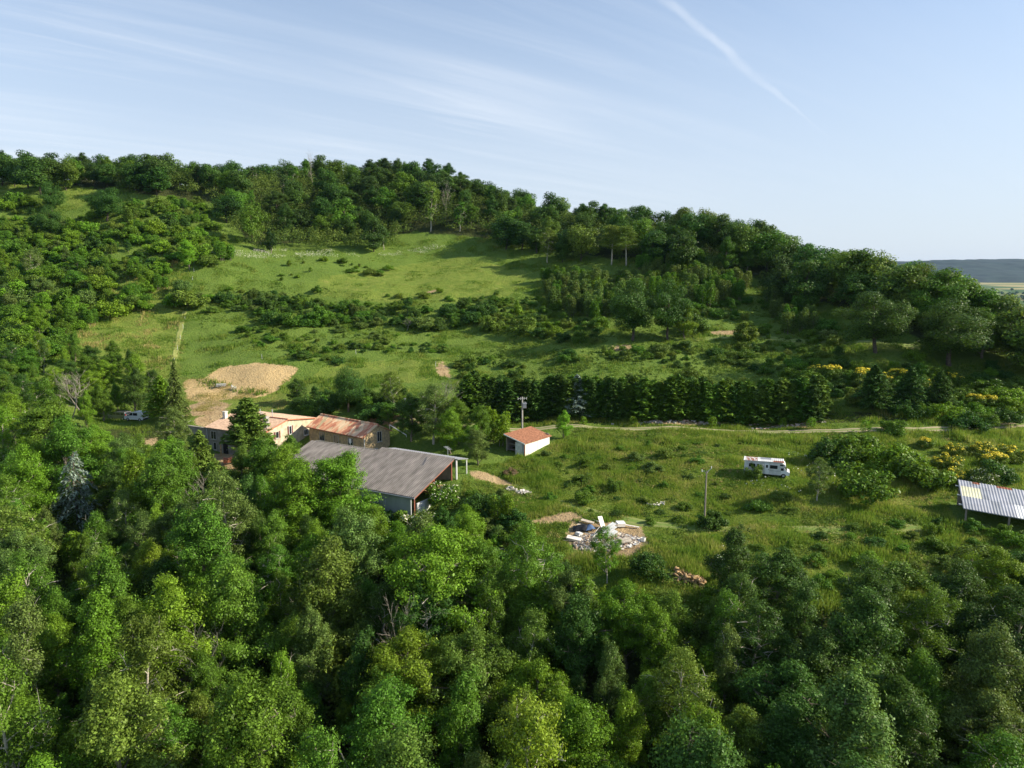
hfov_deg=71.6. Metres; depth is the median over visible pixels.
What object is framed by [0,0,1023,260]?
sky
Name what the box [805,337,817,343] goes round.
path bush
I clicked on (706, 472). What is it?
forked pole
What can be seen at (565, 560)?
wood edge bush
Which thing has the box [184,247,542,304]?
grazed grass
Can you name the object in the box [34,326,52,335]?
hillside bush
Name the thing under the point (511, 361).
rough slope bush
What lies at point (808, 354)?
path bush
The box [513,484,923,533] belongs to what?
grass track
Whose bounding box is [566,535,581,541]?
mattress
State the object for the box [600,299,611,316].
thicket shrub
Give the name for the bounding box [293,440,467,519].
barn
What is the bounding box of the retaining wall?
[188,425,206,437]
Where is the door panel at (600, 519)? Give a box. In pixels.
[598,516,604,527]
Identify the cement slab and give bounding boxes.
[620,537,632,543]
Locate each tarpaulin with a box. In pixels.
[573,524,591,530]
[586,524,594,530]
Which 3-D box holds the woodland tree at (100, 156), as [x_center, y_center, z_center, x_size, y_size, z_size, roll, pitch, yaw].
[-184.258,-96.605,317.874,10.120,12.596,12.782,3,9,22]
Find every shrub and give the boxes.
[503,467,518,475]
[540,268,551,279]
[542,276,555,291]
[546,286,555,301]
[547,289,561,304]
[552,264,565,272]
[552,267,565,277]
[552,284,560,289]
[553,280,561,290]
[555,270,570,281]
[560,276,569,285]
[561,280,579,295]
[561,292,569,308]
[565,296,576,316]
[568,279,580,286]
[570,270,577,278]
[571,265,585,277]
[572,271,587,285]
[572,291,586,311]
[580,279,588,294]
[583,288,593,294]
[583,298,593,315]
[584,288,603,303]
[586,270,591,280]
[587,280,605,296]
[589,276,607,290]
[589,300,602,317]
[590,265,609,286]
[596,296,607,301]
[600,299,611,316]
[604,283,615,290]
[609,278,616,285]
[615,269,623,277]
[615,272,625,282]
[616,280,629,289]
[623,270,640,279]
[628,550,669,580]
[635,253,652,269]
[640,265,653,274]
[640,272,655,295]
[648,270,660,276]
[648,275,662,295]
[651,261,666,276]
[663,272,676,281]
[667,264,680,273]
[669,277,678,284]
[670,280,687,298]
[676,269,686,280]
[679,257,692,267]
[679,261,692,271]
[679,603,694,636]
[682,271,698,287]
[682,288,695,300]
[683,281,699,298]
[687,265,700,281]
[688,260,705,274]
[692,248,709,264]
[693,280,715,307]
[696,263,712,283]
[696,509,730,530]
[703,287,719,301]
[704,255,717,268]
[708,275,722,288]
[710,266,716,274]
[714,261,723,271]
[717,269,725,276]
[717,279,731,299]
[720,270,733,287]
[727,275,744,299]
[733,267,751,288]
[742,462,763,477]
[777,304,792,317]
[779,311,795,333]
[781,282,794,303]
[783,304,797,321]
[791,295,804,312]
[795,307,818,330]
[805,304,817,319]
[808,436,854,468]
[829,430,883,463]
[833,460,900,504]
[864,441,921,474]
[875,419,908,436]
[889,450,956,489]
[964,458,1020,485]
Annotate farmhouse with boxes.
[204,409,316,455]
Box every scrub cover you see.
[0,195,222,335]
[193,260,850,359]
[455,323,1023,407]
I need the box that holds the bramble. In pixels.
[548,479,655,516]
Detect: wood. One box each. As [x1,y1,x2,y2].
[60,163,1023,354]
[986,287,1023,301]
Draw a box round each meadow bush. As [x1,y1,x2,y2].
[233,325,251,332]
[256,341,265,346]
[263,335,279,341]
[279,332,289,337]
[290,343,301,350]
[292,350,312,358]
[306,344,318,350]
[311,285,322,291]
[312,353,322,356]
[318,256,328,260]
[320,346,331,351]
[320,355,332,360]
[331,356,346,364]
[332,343,345,348]
[336,258,347,262]
[345,268,355,271]
[348,342,362,348]
[362,268,377,274]
[363,343,370,348]
[372,343,384,349]
[378,337,389,344]
[382,265,393,269]
[421,341,431,346]
[436,345,449,351]
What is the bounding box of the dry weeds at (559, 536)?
[494,428,1014,613]
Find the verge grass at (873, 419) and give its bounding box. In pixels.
[424,404,1001,428]
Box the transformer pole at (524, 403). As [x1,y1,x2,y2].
[518,397,526,428]
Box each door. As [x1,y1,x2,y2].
[223,444,227,453]
[515,442,521,454]
[764,464,768,473]
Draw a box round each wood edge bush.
[451,509,484,526]
[459,492,492,518]
[464,489,478,499]
[477,517,486,537]
[479,516,496,533]
[489,493,514,520]
[489,524,508,538]
[489,534,503,548]
[493,549,521,573]
[496,488,505,497]
[496,508,532,528]
[497,523,535,544]
[518,544,529,554]
[541,546,555,553]
[556,553,570,563]
[562,561,582,577]
[592,593,604,619]
[594,585,605,593]
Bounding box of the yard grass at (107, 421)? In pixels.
[84,407,208,448]
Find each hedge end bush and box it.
[822,374,832,380]
[827,381,836,390]
[829,388,844,396]
[841,369,860,380]
[845,388,863,403]
[883,380,895,391]
[887,397,925,417]
[901,362,912,367]
[915,370,935,380]
[916,374,930,385]
[917,402,934,418]
[921,360,930,367]
[926,365,945,376]
[930,401,967,419]
[947,410,992,431]
[950,400,966,407]
[950,407,979,417]
[955,394,964,403]
[957,380,979,390]
[961,401,995,416]
[963,379,1006,393]
[965,374,976,382]
[969,371,994,380]
[974,388,996,400]
[980,413,1000,426]
[984,360,1000,369]
[984,367,998,375]
[984,397,1023,414]
[990,387,1023,402]
[993,407,1023,423]
[994,370,1016,378]
[1000,380,1022,389]
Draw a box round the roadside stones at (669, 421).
[611,419,758,425]
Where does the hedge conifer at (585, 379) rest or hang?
on the ground at (256, 372)
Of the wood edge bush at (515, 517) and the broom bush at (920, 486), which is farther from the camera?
the broom bush at (920, 486)
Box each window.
[210,431,216,439]
[213,442,216,450]
[274,431,280,438]
[287,425,292,434]
[319,432,324,440]
[333,434,338,442]
[377,431,382,442]
[769,465,777,468]
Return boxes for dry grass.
[56,257,183,369]
[180,377,291,411]
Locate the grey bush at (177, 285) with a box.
[171,279,192,291]
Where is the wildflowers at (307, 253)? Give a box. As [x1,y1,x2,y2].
[235,244,441,257]
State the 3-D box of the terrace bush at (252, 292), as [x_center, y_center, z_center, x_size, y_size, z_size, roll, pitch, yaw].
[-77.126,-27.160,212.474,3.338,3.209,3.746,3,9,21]
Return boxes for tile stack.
[223,457,231,464]
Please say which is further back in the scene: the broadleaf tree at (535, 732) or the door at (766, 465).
the door at (766, 465)
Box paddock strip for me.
[170,311,186,364]
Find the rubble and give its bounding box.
[573,531,640,551]
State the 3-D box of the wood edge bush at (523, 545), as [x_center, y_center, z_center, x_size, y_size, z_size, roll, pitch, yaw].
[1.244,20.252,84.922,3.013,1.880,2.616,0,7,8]
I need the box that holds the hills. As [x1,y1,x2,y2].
[895,259,1023,282]
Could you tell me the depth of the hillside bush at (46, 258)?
225.73 m
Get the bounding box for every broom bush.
[802,364,824,375]
[820,364,842,377]
[847,367,870,380]
[884,372,895,382]
[886,368,907,375]
[912,477,941,492]
[915,436,935,447]
[928,451,965,470]
[936,466,969,486]
[937,442,968,456]
[946,372,965,384]
[963,441,997,457]
[964,393,986,406]
[979,451,1010,465]
[980,395,998,405]
[996,443,1023,463]
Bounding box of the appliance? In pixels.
[615,521,625,526]
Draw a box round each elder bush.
[399,511,434,536]
[425,480,461,508]
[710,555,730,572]
[969,467,1002,486]
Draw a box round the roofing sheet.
[604,522,615,531]
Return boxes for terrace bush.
[200,294,214,299]
[202,306,218,312]
[213,290,240,302]
[219,300,234,307]
[229,305,240,310]
[231,298,240,304]
[236,293,247,300]
[241,299,258,307]
[241,304,247,309]
[248,288,258,297]
[249,305,259,310]
[253,307,269,314]
[255,297,278,305]
[256,291,263,299]
[257,292,272,297]
[257,309,281,324]
[260,300,276,310]
[267,294,278,300]
[271,328,279,332]
[276,301,287,307]
[277,312,298,326]
[279,295,289,302]
[283,307,294,312]
[289,295,308,304]
[290,303,303,308]
[291,293,308,298]
[293,314,305,323]
[298,313,324,326]
[305,300,315,307]
[310,305,333,319]
[314,297,326,302]
[316,300,326,305]
[322,313,341,324]
[326,302,334,307]
[330,319,339,325]
[333,313,349,319]
[333,325,347,332]
[334,300,352,310]
[340,316,352,322]
[349,303,364,315]
[351,299,364,305]
[353,310,372,318]
[353,322,368,327]
[355,317,366,323]
[364,301,373,305]
[367,331,382,338]
[368,317,384,324]
[371,312,384,317]
[374,303,383,309]
[377,309,387,314]
[385,300,409,309]
[388,318,400,324]
[394,293,403,297]
[400,316,413,326]
[401,297,414,312]
[405,308,422,316]
[412,316,441,329]
[417,292,430,297]
[420,305,433,311]
[430,319,447,330]
[437,317,446,325]
[439,303,457,315]
[444,296,454,300]
[446,313,460,318]
[449,316,460,326]
[456,297,470,306]
[462,311,481,323]
[472,300,497,315]
[476,316,485,323]
[487,295,498,300]
[491,313,500,319]
[495,300,507,305]
[496,297,505,301]
[499,312,515,318]
[500,316,510,322]
[510,304,522,313]
[517,312,540,321]
[519,298,527,303]
[527,327,545,337]
[537,306,547,313]
[539,314,546,320]
[539,321,551,327]
[542,325,564,334]
[547,310,556,316]
[548,302,562,310]
[552,332,571,342]
[559,318,577,327]
[560,312,567,318]
[571,331,585,342]
[573,324,584,330]
[573,330,587,336]
[577,317,588,324]
[582,316,609,328]
[588,333,598,336]
[589,337,598,343]
[592,326,603,332]
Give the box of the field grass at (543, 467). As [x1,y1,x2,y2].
[461,424,1023,621]
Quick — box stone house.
[306,413,392,449]
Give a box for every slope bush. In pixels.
[452,362,465,369]
[454,354,477,364]
[454,371,467,379]
[465,362,475,369]
[481,358,490,364]
[484,355,495,360]
[496,374,508,380]
[500,358,521,366]
[506,369,523,379]
[517,368,524,374]
[556,349,577,356]
[557,354,573,361]
[573,356,585,361]
[601,346,607,352]
[604,349,614,355]
[608,354,618,359]
[619,347,631,354]
[620,351,632,360]
[625,372,632,382]
[631,344,645,351]
[640,352,654,358]
[651,344,670,352]
[654,352,665,357]
[672,360,684,367]
[673,340,691,348]
[676,367,700,377]
[677,299,704,309]
[684,348,694,353]
[691,308,699,315]
[700,307,709,314]
[705,348,723,355]
[707,307,726,317]
[711,301,718,306]
[712,354,726,361]
[719,300,727,306]
[720,296,740,305]
[725,359,735,363]
[726,351,741,358]
[727,299,737,310]
[729,315,738,319]
[730,310,738,315]
[735,361,749,365]
[740,297,752,302]
[741,312,749,320]
[747,342,759,350]
[747,363,759,370]
[755,365,774,373]
[761,301,769,308]
[778,308,798,319]
[815,318,841,330]
[819,329,839,338]
[834,372,847,379]
[834,381,850,391]
[848,360,869,369]
[851,377,863,388]
[892,376,922,386]
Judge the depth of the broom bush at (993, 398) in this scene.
133.84 m
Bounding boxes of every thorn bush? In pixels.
[478,315,504,330]
[507,316,536,333]
[689,313,711,331]
[732,321,759,339]
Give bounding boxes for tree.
[0,149,8,159]
[0,154,11,185]
[0,220,14,234]
[0,230,16,241]
[0,249,11,265]
[0,260,6,275]
[0,268,22,286]
[0,283,18,301]
[0,304,25,321]
[0,341,18,363]
[0,358,19,377]
[0,369,12,389]
[0,374,16,401]
[0,383,34,419]
[0,392,27,443]
[0,404,18,460]
[0,441,58,522]
[0,447,12,469]
[0,449,40,491]
[0,472,36,522]
[0,503,61,572]
[0,506,21,564]
[0,528,58,600]
[0,548,62,643]
[0,568,42,649]
[0,586,52,715]
[0,636,56,691]
[0,647,61,767]
[0,683,64,767]
[1,158,23,186]
[1,293,16,309]
[3,149,39,187]
[4,373,36,407]
[4,497,29,527]
[6,395,87,479]
[8,347,41,377]
[8,436,59,494]
[11,156,56,191]
[12,153,39,181]
[13,240,27,250]
[15,518,53,572]
[18,371,38,409]
[20,249,42,270]
[22,229,33,245]
[22,302,51,334]
[22,743,98,767]
[24,499,42,522]
[25,361,41,394]
[26,333,50,357]
[27,248,44,264]
[27,277,58,295]
[28,610,84,702]
[30,377,60,408]
[32,291,51,309]
[33,204,62,233]
[35,337,52,372]
[35,504,63,570]
[37,181,65,211]
[37,240,48,252]
[37,366,71,397]
[37,480,49,506]
[38,156,65,188]
[38,584,85,662]
[39,152,59,164]
[39,265,65,281]
[39,411,106,508]
[48,368,92,415]
[49,302,65,321]
[49,374,69,404]
[51,692,78,745]
[52,157,81,189]
[52,581,135,715]
[53,722,90,767]
[54,346,72,372]
[54,523,66,558]
[55,358,79,392]
[57,153,78,164]
[57,371,95,417]
[58,428,114,487]
[59,526,108,571]
[60,245,70,261]
[61,295,88,315]
[61,580,87,624]
[61,655,87,698]
[62,269,84,287]
[63,330,82,362]
[63,531,91,588]
[65,252,90,269]
[66,159,85,185]
[66,660,191,767]
[67,475,97,507]
[69,545,140,644]
[73,370,107,404]
[73,544,139,598]
[74,353,96,381]
[75,152,94,179]
[75,389,97,427]
[75,610,163,674]
[76,542,103,589]
[79,187,123,221]
[79,345,102,367]
[79,422,117,476]
[79,509,113,552]
[80,681,99,740]
[84,162,99,185]
[85,462,152,519]
[86,607,194,765]
[87,283,95,298]
[88,383,115,420]
[88,745,129,767]
[89,359,122,389]
[91,153,112,166]
[96,163,118,186]
[96,523,125,562]
[96,593,148,671]
[98,155,111,172]
[98,445,153,495]
[99,256,112,269]
[99,350,124,376]
[100,267,118,281]
[100,432,146,462]
[102,487,141,546]
[104,340,121,361]
[107,501,119,530]
[108,383,124,410]
[109,446,148,527]
[112,155,127,170]
[115,160,134,178]
[116,162,144,190]
[116,351,149,392]
[116,571,230,710]
[117,507,164,580]
[117,539,139,568]
[119,366,150,410]
[121,348,134,374]
[122,282,147,298]
[123,153,142,162]
[124,451,195,541]
[126,256,141,267]
[128,537,160,603]
[131,554,183,611]
[132,153,169,175]
[133,154,176,176]
[133,265,153,286]
[133,432,154,457]
[133,697,203,767]
[136,166,171,195]
[137,502,166,549]
[140,159,175,185]
[144,369,157,401]
[145,500,253,604]
[147,440,169,465]
[149,435,184,473]
[152,439,201,502]
[153,500,193,561]
[158,527,185,581]
[160,152,184,172]
[160,625,182,676]
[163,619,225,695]
[171,574,221,640]
[175,166,183,184]
[175,558,201,586]
[176,238,198,269]
[176,649,227,734]
[182,687,219,766]
[183,161,198,183]
[184,468,257,556]
[184,474,208,504]
[186,451,201,501]
[189,665,297,767]
[190,164,204,188]
[194,754,283,767]
[195,549,283,683]
[197,163,220,187]
[199,750,219,767]
[203,488,215,518]
[209,566,268,653]
[210,195,242,222]
[212,164,223,169]
[212,498,240,556]
[214,169,235,192]
[217,187,248,212]
[218,169,252,194]
[219,163,228,176]
[224,159,247,179]
[228,442,254,495]
[228,544,255,579]
[229,472,262,542]
[237,434,276,501]
[237,508,267,570]
[238,201,271,241]
[238,660,300,696]
[245,631,262,664]
[247,166,256,188]
[247,190,254,204]
[247,509,296,564]
[253,472,270,511]
[253,533,276,602]
[254,540,305,619]
[255,164,273,185]
[255,452,336,548]
[258,442,310,508]
[260,228,277,252]
[260,597,279,640]
[260,674,319,767]
[261,190,295,219]
[261,625,296,675]
[267,566,298,633]
[269,611,306,683]
[269,647,297,737]
[271,158,294,171]
[273,165,300,180]
[274,434,303,451]
[275,204,296,235]
[277,174,288,190]
[279,716,367,767]
[280,166,287,177]
[282,179,302,201]
[282,532,377,671]
[283,189,309,208]
[283,208,315,228]
[283,529,354,605]
[284,681,325,734]
[284,750,334,767]
[285,378,307,399]
[287,166,298,179]
[288,577,313,607]
[288,600,336,711]
[290,513,324,553]
[295,447,384,534]
[299,159,312,184]
[299,517,329,547]
[305,150,314,190]
[305,580,346,632]
[305,640,377,711]
[307,214,335,239]
[307,734,343,767]
[309,196,331,216]
[310,154,329,179]
[311,168,339,191]
[317,182,348,206]
[318,160,347,182]
[320,504,391,598]
[329,197,358,231]
[332,697,358,744]
[333,217,356,237]
[333,365,365,411]
[334,625,374,724]
[336,183,347,199]
[336,668,439,767]
[339,190,360,206]
[340,573,378,635]
[343,170,360,199]
[344,164,359,176]
[348,206,371,230]
[349,663,406,737]
[351,621,452,731]
[355,175,379,196]
[358,213,379,233]
[358,579,405,662]
[360,159,376,177]
[360,218,388,251]
[360,503,390,583]
[361,186,382,207]
[363,164,381,179]
[367,716,439,767]
[370,186,399,213]
[370,608,401,657]
[371,597,415,650]
[372,166,392,185]
[374,157,392,170]
[378,520,418,575]
[379,370,403,402]
[379,516,505,637]
[381,227,389,249]
[384,200,414,219]
[384,208,403,228]
[386,171,418,193]
[387,572,459,679]
[388,158,402,182]
[393,391,430,441]
[397,160,421,178]
[399,506,434,593]
[401,182,437,211]
[411,170,429,185]
[412,383,452,444]
[419,158,434,175]
[419,181,439,202]
[420,392,449,428]
[422,174,445,195]
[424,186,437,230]
[424,621,516,728]
[426,163,446,176]
[429,376,462,409]
[429,664,485,767]
[432,406,467,453]
[432,505,455,529]
[434,629,459,694]
[435,704,482,764]
[436,170,454,189]
[440,396,471,443]
[441,177,455,202]
[442,163,456,177]
[445,530,470,575]
[446,504,490,545]
[447,174,475,198]
[448,538,482,607]
[452,201,467,230]
[453,172,471,189]
[454,537,506,605]
[457,190,471,206]
[458,747,492,767]
[459,424,485,450]
[463,203,479,225]
[463,427,488,464]
[463,567,520,639]
[466,404,495,439]
[470,179,486,198]
[473,573,511,678]
[481,688,579,767]
[482,185,494,202]
[482,195,500,223]
[482,641,515,707]
[483,185,498,202]
[484,406,511,445]
[485,212,520,249]
[485,687,542,767]
[488,186,508,215]
[488,655,575,755]
[492,210,516,243]
[497,584,538,652]
[499,190,512,197]
[499,518,565,615]
[503,603,556,687]
[505,196,518,211]
[506,221,538,249]
[512,188,530,200]
[512,189,536,215]
[512,206,524,221]
[515,193,536,216]
[519,623,572,675]
[522,228,545,253]
[525,574,600,648]
[529,690,628,767]
[530,205,564,226]
[532,191,567,218]
[534,552,566,599]
[534,566,598,640]
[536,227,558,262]
[540,216,560,246]
[548,589,610,688]
[551,229,580,251]
[553,196,570,214]
[554,235,571,262]
[554,410,573,437]
[565,223,599,260]
[565,674,588,703]
[572,754,582,767]
[573,200,606,225]
[574,211,596,232]
[589,525,621,582]
[591,576,658,668]
[591,635,627,732]
[594,203,616,225]
[594,756,631,767]
[598,616,625,655]
[599,218,637,246]
[599,224,624,264]
[604,681,651,767]
[607,209,630,225]
[608,277,670,340]
[610,225,639,264]
[625,218,637,247]
[626,205,654,218]
[628,218,653,243]
[629,204,653,224]
[630,670,670,746]
[632,707,752,767]
[637,600,679,690]
[638,230,667,261]
[641,587,700,664]
[641,644,726,740]
[647,210,672,226]
[648,278,694,339]
[649,696,738,767]
[653,222,673,236]
[664,224,683,252]
[665,206,695,230]
[665,232,693,249]
[667,212,719,245]
[667,229,700,264]
[672,302,698,338]
[689,207,730,226]
[693,645,746,718]
[695,594,739,654]
[702,214,736,254]
[702,585,748,667]
[703,522,754,595]
[707,570,759,647]
[710,621,745,718]
[712,596,798,697]
[717,219,752,245]
[717,236,739,269]
[718,703,779,767]
[729,655,843,764]
[731,221,765,265]
[738,546,821,634]
[739,247,754,270]
[739,701,826,767]
[746,218,778,252]
[746,219,777,241]
[748,230,789,271]
[757,254,797,296]
[759,623,851,726]
[760,241,812,268]
[766,229,802,264]
[774,578,821,660]
[781,258,832,306]
[783,243,838,277]
[794,657,911,767]
[805,457,835,500]
[808,581,911,712]
[819,684,867,763]
[820,249,855,284]
[821,745,876,767]
[822,248,879,301]
[827,273,891,306]
[828,567,908,652]
[831,291,919,353]
[834,553,906,614]
[837,248,884,294]
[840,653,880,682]
[859,250,898,292]
[869,264,903,296]
[869,672,959,767]
[872,264,927,315]
[872,734,906,767]
[875,613,911,662]
[889,261,964,323]
[890,260,924,291]
[891,580,965,675]
[901,647,956,751]
[906,269,970,317]
[913,556,998,639]
[915,298,997,365]
[919,267,984,326]
[931,581,993,637]
[936,601,1022,670]
[936,701,962,752]
[937,616,1023,748]
[938,684,1023,767]
[955,725,1023,767]
[956,273,971,281]
[958,278,979,299]
[958,281,996,321]
[960,288,1011,323]
[960,543,1023,625]
[963,722,1009,763]
[964,582,1023,643]
[965,306,1002,358]
[967,628,1023,715]
[986,293,1021,314]
[988,297,1023,350]
[989,545,1023,612]
[994,304,1023,363]
[995,307,1023,352]
[999,329,1023,358]
[1001,319,1023,367]
[1001,677,1023,727]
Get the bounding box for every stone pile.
[505,486,517,490]
[516,489,531,494]
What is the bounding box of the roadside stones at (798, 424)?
[748,421,825,429]
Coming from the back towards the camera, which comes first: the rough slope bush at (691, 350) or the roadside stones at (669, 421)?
the rough slope bush at (691, 350)
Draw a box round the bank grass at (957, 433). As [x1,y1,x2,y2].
[566,424,1022,453]
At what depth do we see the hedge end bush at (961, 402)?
132.58 m
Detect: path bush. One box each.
[737,349,755,358]
[739,342,754,349]
[746,320,754,325]
[755,325,770,334]
[758,343,766,349]
[761,358,775,366]
[776,352,786,359]
[776,366,801,378]
[783,342,795,348]
[783,349,792,354]
[783,356,801,366]
[790,362,809,369]
[796,347,807,353]
[798,368,820,377]
[802,357,820,366]
[803,352,815,357]
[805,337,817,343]
[812,344,826,350]
[813,350,830,357]
[825,335,844,344]
[831,345,844,355]
[832,358,852,367]
[887,361,898,370]
[899,348,927,361]
[904,362,931,374]
[952,387,976,394]
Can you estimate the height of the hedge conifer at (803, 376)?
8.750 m
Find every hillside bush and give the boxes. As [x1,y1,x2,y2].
[0,191,25,201]
[0,198,18,209]
[0,218,9,224]
[0,238,31,253]
[0,253,18,263]
[0,279,30,298]
[0,316,21,325]
[0,325,36,343]
[0,344,6,358]
[0,355,40,372]
[1,321,28,334]
[4,333,32,350]
[5,266,15,271]
[9,311,27,320]
[10,249,25,258]
[11,209,21,213]
[11,215,22,219]
[11,260,21,266]
[11,288,42,303]
[11,300,30,310]
[12,227,18,233]
[13,262,40,276]
[16,196,37,205]
[16,231,35,240]
[16,232,48,246]
[18,219,29,223]
[21,274,58,289]
[25,268,47,279]
[25,342,55,363]
[26,214,38,223]
[26,311,49,319]
[27,206,35,213]
[29,223,40,233]
[33,233,42,244]
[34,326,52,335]
[39,289,56,302]
[40,254,49,261]
[40,260,53,269]
[42,245,70,256]
[43,232,55,240]
[43,239,55,247]
[44,240,61,250]
[44,338,68,354]
[46,317,57,324]
[46,334,67,345]
[48,252,64,262]
[49,269,71,282]
[49,327,71,343]
[53,231,78,241]
[53,287,78,304]
[54,318,71,333]
[56,262,68,267]
[58,220,75,229]
[58,265,79,273]
[59,228,87,237]
[59,306,78,322]
[60,238,79,250]
[65,217,81,231]
[65,286,77,291]
[68,246,90,257]
[68,320,89,329]
[74,310,98,320]
[75,279,94,288]
[77,290,96,305]
[78,221,99,232]
[78,265,105,276]
[80,306,98,325]
[82,217,91,222]
[83,236,108,248]
[84,250,109,262]
[85,211,102,218]
[87,231,104,237]
[87,274,119,289]
[90,257,109,266]
[91,299,133,316]
[95,245,105,250]
[96,288,114,301]
[101,228,119,237]
[103,238,119,244]
[105,221,124,229]
[105,243,117,253]
[110,262,121,269]
[112,226,140,238]
[112,285,141,301]
[115,295,140,308]
[121,258,133,270]
[122,205,139,221]
[123,240,132,251]
[124,220,141,231]
[124,263,158,276]
[125,233,147,243]
[128,198,143,204]
[128,202,142,208]
[129,252,146,261]
[132,219,146,232]
[136,300,154,309]
[137,280,156,292]
[138,257,155,265]
[138,292,154,300]
[140,209,153,216]
[141,240,171,254]
[142,217,168,235]
[144,234,161,243]
[145,195,170,208]
[148,203,165,213]
[150,273,168,289]
[151,258,169,266]
[153,262,172,274]
[155,219,174,229]
[159,213,179,225]
[160,291,186,305]
[162,230,171,235]
[162,251,185,260]
[165,203,179,210]
[165,211,179,221]
[166,195,178,199]
[167,243,183,253]
[168,198,179,205]
[168,236,176,243]
[169,290,210,307]
[170,225,182,234]
[172,230,200,239]
[173,234,193,245]
[176,211,185,219]
[178,199,186,209]
[178,215,191,224]
[181,219,190,227]
[182,227,194,233]
[184,208,192,215]
[184,242,211,256]
[187,234,204,243]
[189,212,199,221]
[190,196,201,203]
[193,226,207,236]
[194,202,207,209]
[197,255,221,265]
[199,214,210,220]
[199,218,223,228]
[203,207,214,212]
[211,237,219,244]
[213,240,235,260]
[220,233,228,242]
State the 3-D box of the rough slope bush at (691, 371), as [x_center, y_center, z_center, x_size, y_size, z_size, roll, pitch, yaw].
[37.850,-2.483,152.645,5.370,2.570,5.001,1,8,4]
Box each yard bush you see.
[286,394,314,410]
[299,401,326,415]
[306,393,321,401]
[310,386,320,395]
[312,398,334,414]
[315,394,332,403]
[316,388,330,395]
[329,392,346,410]
[354,402,362,414]
[354,402,393,424]
[359,387,376,402]
[360,396,373,408]
[364,404,375,409]
[370,391,382,404]
[379,393,396,403]
[379,401,395,416]
[379,403,395,424]
[388,397,424,411]
[392,387,407,398]
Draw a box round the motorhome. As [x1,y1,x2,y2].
[744,456,789,477]
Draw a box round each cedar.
[48,451,100,532]
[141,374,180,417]
[158,358,193,427]
[185,429,224,488]
[193,461,217,507]
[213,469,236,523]
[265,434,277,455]
[559,374,590,416]
[851,364,895,409]
[890,366,931,405]
[922,370,959,406]
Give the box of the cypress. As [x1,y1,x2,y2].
[219,397,275,469]
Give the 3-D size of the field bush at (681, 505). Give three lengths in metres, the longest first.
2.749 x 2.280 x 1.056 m
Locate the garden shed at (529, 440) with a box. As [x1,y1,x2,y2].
[503,426,550,454]
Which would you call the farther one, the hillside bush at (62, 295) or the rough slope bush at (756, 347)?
the hillside bush at (62, 295)
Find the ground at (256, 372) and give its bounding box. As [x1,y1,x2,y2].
[0,180,1023,767]
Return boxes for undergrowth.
[5,466,1022,767]
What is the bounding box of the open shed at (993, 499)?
[955,479,1023,525]
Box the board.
[581,518,593,523]
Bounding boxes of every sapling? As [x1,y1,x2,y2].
[580,416,587,423]
[629,416,636,424]
[708,417,717,426]
[778,418,786,425]
[806,417,815,427]
[859,419,870,431]
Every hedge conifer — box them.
[456,372,483,414]
[464,372,485,415]
[470,370,481,409]
[478,382,493,409]
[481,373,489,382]
[486,376,501,413]
[493,378,525,420]
[495,379,511,415]
[508,377,532,418]
[517,377,536,419]
[526,381,546,419]
[536,373,563,418]
[537,381,550,416]
[545,373,571,416]
[556,378,581,416]
[567,378,585,416]
[576,375,597,416]
[582,378,602,418]
[592,374,608,411]
[596,381,607,415]
[597,374,616,415]
[598,376,626,420]
[610,382,630,419]
[617,377,626,415]
[620,384,637,419]
[627,374,639,416]
[628,376,660,419]
[628,383,641,417]
[646,380,658,415]
[651,382,671,418]
[656,373,689,420]
[666,374,694,419]
[675,380,698,419]
[685,379,704,418]
[692,381,718,421]
[694,377,709,418]
[700,383,725,421]
[707,378,714,408]
[710,378,739,421]
[720,384,746,424]
[722,376,737,420]
[726,385,753,424]
[734,381,747,417]
[736,380,757,423]
[749,383,774,423]
[755,378,782,420]
[756,378,765,391]
[766,383,788,423]
[774,377,797,421]
[784,379,800,415]
[785,383,800,420]
[786,377,818,421]
[800,374,812,413]
[800,383,827,421]
[812,373,834,416]
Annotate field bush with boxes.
[540,450,551,455]
[542,492,557,500]
[552,461,562,466]
[560,454,570,457]
[571,472,594,484]
[574,489,596,504]
[578,456,594,467]
[581,484,595,491]
[599,463,616,470]
[607,478,623,492]
[612,509,621,516]
[616,445,629,450]
[627,451,645,461]
[638,495,657,503]
[642,461,665,472]
[644,516,656,525]
[655,509,665,513]
[657,447,673,457]
[658,481,668,487]
[671,515,686,522]
[675,501,694,510]
[677,445,688,450]
[681,473,693,478]
[688,456,705,463]
[698,584,718,607]
[720,493,731,498]
[743,499,772,511]
[747,543,765,551]
[769,490,791,500]
[782,507,799,514]
[783,540,795,547]
[802,552,826,566]
[810,531,828,540]
[811,542,828,552]
[811,572,834,589]
[825,569,849,581]
[839,541,858,552]
[845,532,856,539]
[846,522,861,531]
[849,550,882,569]
[862,536,886,548]
[871,522,890,535]
[882,559,931,587]
[886,518,905,528]
[891,544,909,553]
[903,530,920,539]
[909,515,917,520]
[910,560,923,570]
[921,535,955,552]
[922,522,944,534]
[930,554,960,571]
[932,517,945,524]
[952,543,1008,570]
[963,528,979,536]
[964,537,988,545]
[995,528,1023,548]
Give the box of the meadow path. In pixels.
[694,335,920,349]
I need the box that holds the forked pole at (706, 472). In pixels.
[702,466,711,515]
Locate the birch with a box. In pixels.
[152,406,193,443]
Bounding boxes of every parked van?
[108,410,130,419]
[124,410,148,420]
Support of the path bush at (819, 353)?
on the ground at (256, 372)
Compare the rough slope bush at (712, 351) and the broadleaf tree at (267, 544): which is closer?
the broadleaf tree at (267, 544)
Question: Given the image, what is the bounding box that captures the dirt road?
[392,418,1023,433]

